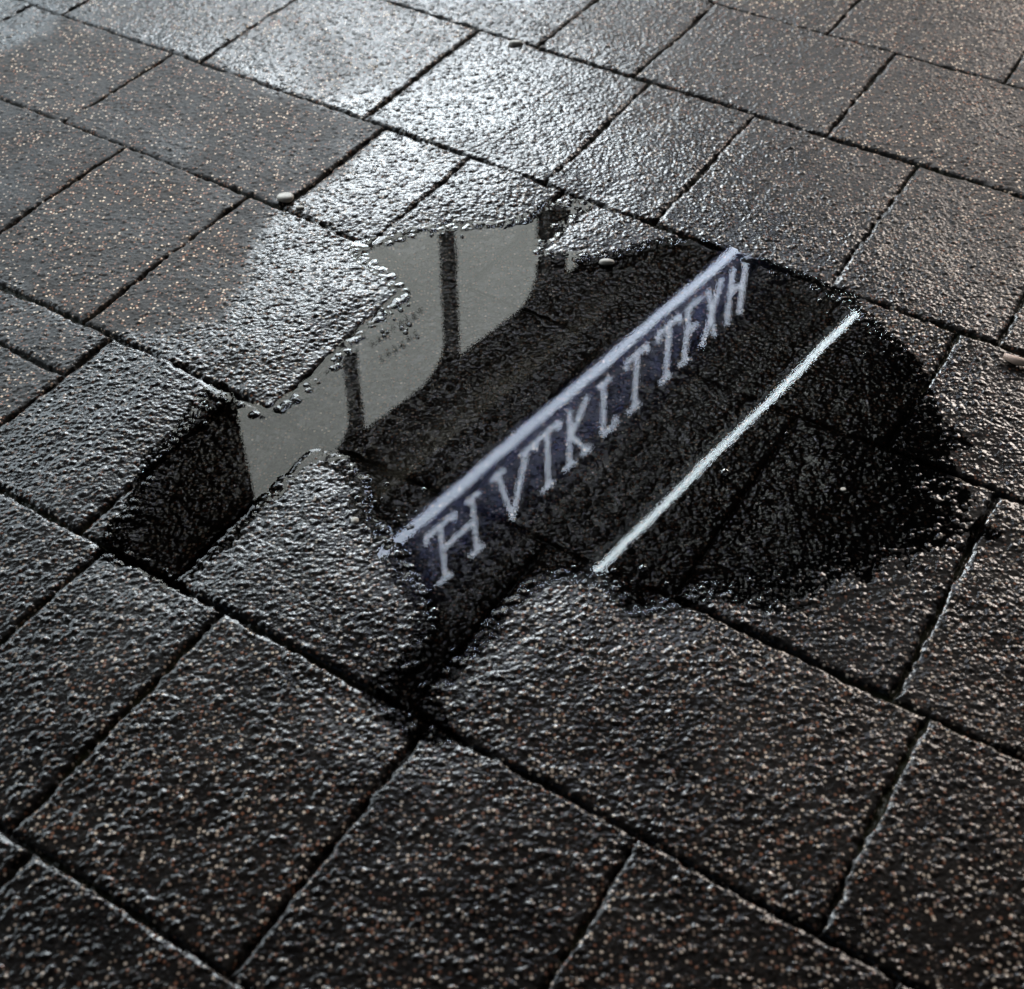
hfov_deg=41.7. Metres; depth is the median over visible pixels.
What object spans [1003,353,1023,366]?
twig
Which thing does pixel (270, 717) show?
paving ground
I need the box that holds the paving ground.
[0,0,1023,988]
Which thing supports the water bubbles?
on the puddle water
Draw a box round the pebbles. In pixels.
[276,40,845,523]
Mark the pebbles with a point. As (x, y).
(286, 196)
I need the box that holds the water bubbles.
[199,227,844,622]

